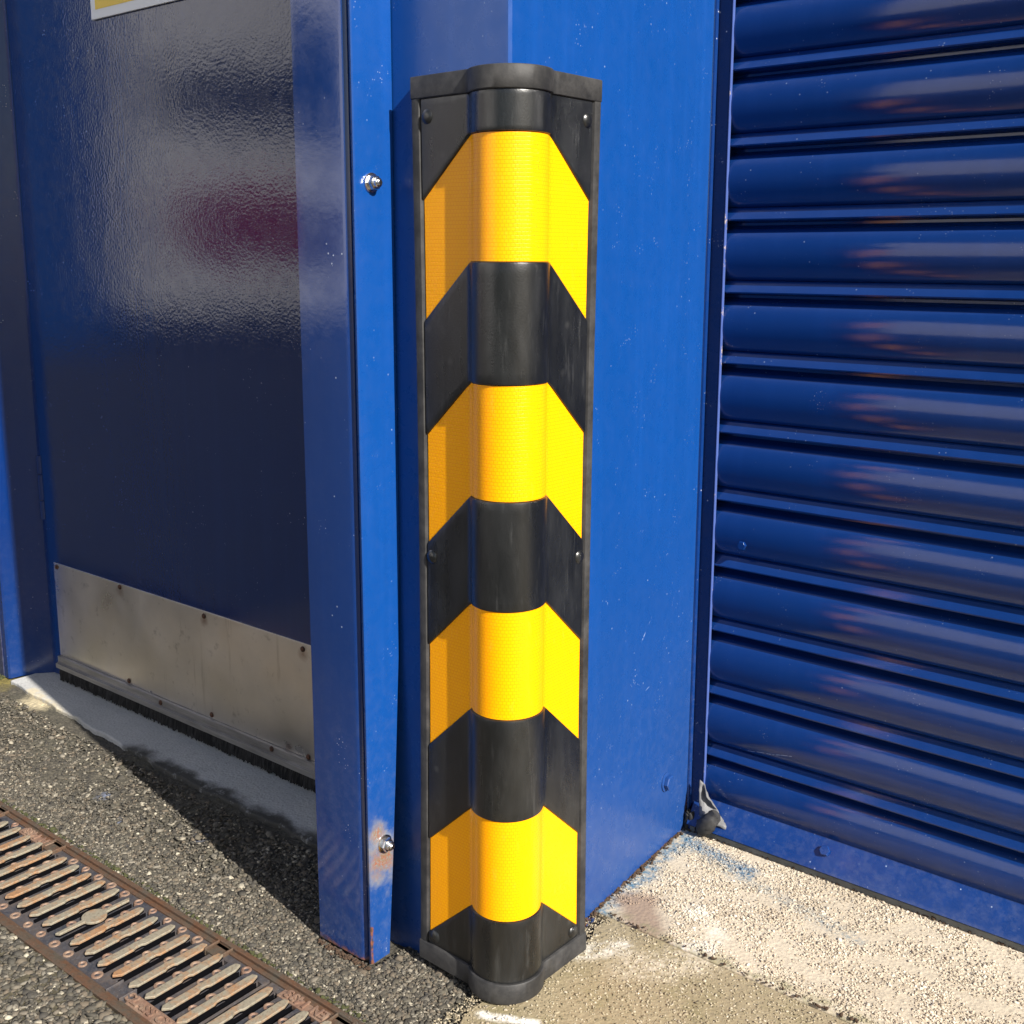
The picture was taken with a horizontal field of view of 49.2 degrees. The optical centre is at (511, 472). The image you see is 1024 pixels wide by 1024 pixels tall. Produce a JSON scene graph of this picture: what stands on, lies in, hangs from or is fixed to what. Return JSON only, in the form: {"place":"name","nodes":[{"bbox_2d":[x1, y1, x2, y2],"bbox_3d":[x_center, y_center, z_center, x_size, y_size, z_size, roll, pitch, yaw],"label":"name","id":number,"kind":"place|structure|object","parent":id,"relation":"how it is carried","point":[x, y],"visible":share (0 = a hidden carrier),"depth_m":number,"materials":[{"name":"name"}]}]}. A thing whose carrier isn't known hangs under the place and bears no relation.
{"place":"outdoors","nodes":[
{"label":"outdoors","id":0,"kind":"place"},
{"bbox_2d":[0,933,127,1023],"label":"asphalt ground","id":1,"kind":"structure","parent":0,"point":[26,977],"depth_m":1.03,"materials":[{"name":"grey asphalt"}]},
{"bbox_2d":[0,924,132,1023],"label":"coarse chippings","id":2,"kind":"object","parent":1,"relation":"on","point":[85,1005],"visible":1,"depth_m":1.02,"materials":[{"name":"gravel"}]},
{"bbox_2d":[0,675,602,1023],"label":"asphalt strip","id":3,"kind":"object","parent":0,"point":[60,720],"visible":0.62,"depth_m":1.42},
{"bbox_2d":[433,913,848,1023],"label":"concrete apron","id":4,"kind":"object","parent":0,"point":[569,977],"visible":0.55,"depth_m":1.02,"materials":[{"name":"beige concrete"}]},
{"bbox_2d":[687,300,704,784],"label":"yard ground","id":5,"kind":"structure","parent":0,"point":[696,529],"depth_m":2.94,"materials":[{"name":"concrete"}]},
{"bbox_2d":[11,672,316,848],"bbox_3d":[-0.413,0.396,1.518,0.917,0.035,0.145,9,14,38],"label":"door sill concrete","id":6,"kind":"object","parent":5,"relation":"on","point":[263,796],"visible":0.28,"depth_m":1.49,"materials":[{"name":"grey concrete"}]},
{"bbox_2d":[0,801,363,1023],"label":"drain channel","id":7,"kind":"object","parent":5,"relation":"on","point":[255,964],"visible":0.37,"depth_m":1.09,"materials":[{"name":"metal"}]},
{"bbox_2d":[0,805,23,844],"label":"drain grate","id":8,"kind":"object","parent":7,"relation":"in","point":[10,829],"visible":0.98,"depth_m":1.32,"materials":[{"name":"metal"}]},
{"bbox_2d":[0,828,269,1023],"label":"drain grate","id":9,"kind":"object","parent":7,"relation":"in","point":[152,965],"visible":1,"depth_m":1.11,"materials":[{"name":"metal"}]},
{"bbox_2d":[206,982,354,1023],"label":"drain grate","id":10,"kind":"object","parent":7,"relation":"in","point":[264,1005],"visible":1,"depth_m":1.00,"materials":[{"name":"metal"}]},
{"bbox_2d":[0,692,471,1023],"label":"asphalt chippings","id":11,"kind":"object","parent":5,"relation":"on","point":[316,920],"visible":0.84,"depth_m":1.25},
{"bbox_2d":[0,691,470,1023],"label":"asphalt grit","id":12,"kind":"object","parent":11,"relation":"on","point":[284,940],"visible":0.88,"depth_m":1.21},
{"bbox_2d":[390,0,719,952],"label":"steel pillar","id":13,"kind":"structure","parent":5,"relation":"on","point":[652,64],"depth_m":1.09,"materials":[{"name":"blue metal"}]},
{"bbox_2d":[410,63,601,1004],"bbox_3d":[-0.004,0.074,0.963,0.161,0.800,0.084,-1,11,-4],"label":"corner guard","id":14,"kind":"object","parent":13,"relation":"attached to","point":[506,156],"visible":1,"depth_m":0.95,"materials":[{"name":"yellow plastic"}]},
{"bbox_2d":[596,828,1023,1023],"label":"shutter threshold slab","id":15,"kind":"structure","parent":5,"relation":"on","point":[655,921],"depth_m":1.09,"materials":[{"name":"concrete"}]},
{"bbox_2d":[317,828,1013,1022],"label":"joint debris","id":16,"kind":"object","parent":15,"relation":"on","point":[330,947],"visible":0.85,"depth_m":1.12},
{"bbox_2d":[683,780,726,835],"bbox_3d":[0.221,0.389,1.285,0.059,0.066,0.022,9,14,38],"label":"torn seal scrap","id":17,"kind":"object","parent":15,"relation":"on","point":[709,820],"visible":1,"depth_m":1.28,"materials":[{"name":"black rubber"}]},
{"bbox_2d":[607,833,1023,1023],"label":"aggregate grains","id":18,"kind":"object","parent":15,"relation":"on","point":[938,1016],"visible":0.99,"depth_m":1.11},
{"bbox_2d":[687,0,1023,951],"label":"roller shutter","id":19,"kind":"object","parent":15,"relation":"on","point":[859,698],"visible":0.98,"depth_m":1.12,"materials":[{"name":"blue paint"}]},
{"label":"yard tarmac","id":20,"kind":"structure","parent":0,"visible":0},
{"bbox_2d":[0,625,4,675],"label":"steel wall","id":21,"kind":"structure","parent":20,"relation":"on","point":[2,671],"depth_m":1.78,"materials":[{"name":"blue metal"}]},
{"bbox_2d":[0,0,398,963],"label":"door frame","id":22,"kind":"object","parent":21,"relation":"attached to","point":[342,112],"visible":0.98,"depth_m":1.00,"materials":[{"name":"blue paint"}]},
{"bbox_2d":[5,0,315,793],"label":"steel door","id":23,"kind":"structure","parent":22,"relation":"attached to","point":[155,147],"depth_m":1.47,"materials":[{"name":"blue paint"}]},
{"bbox_2d":[90,0,178,19],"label":"sign","id":24,"kind":"object","parent":23,"relation":"attached to","point":[100,9],"visible":1,"depth_m":1.42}
]}

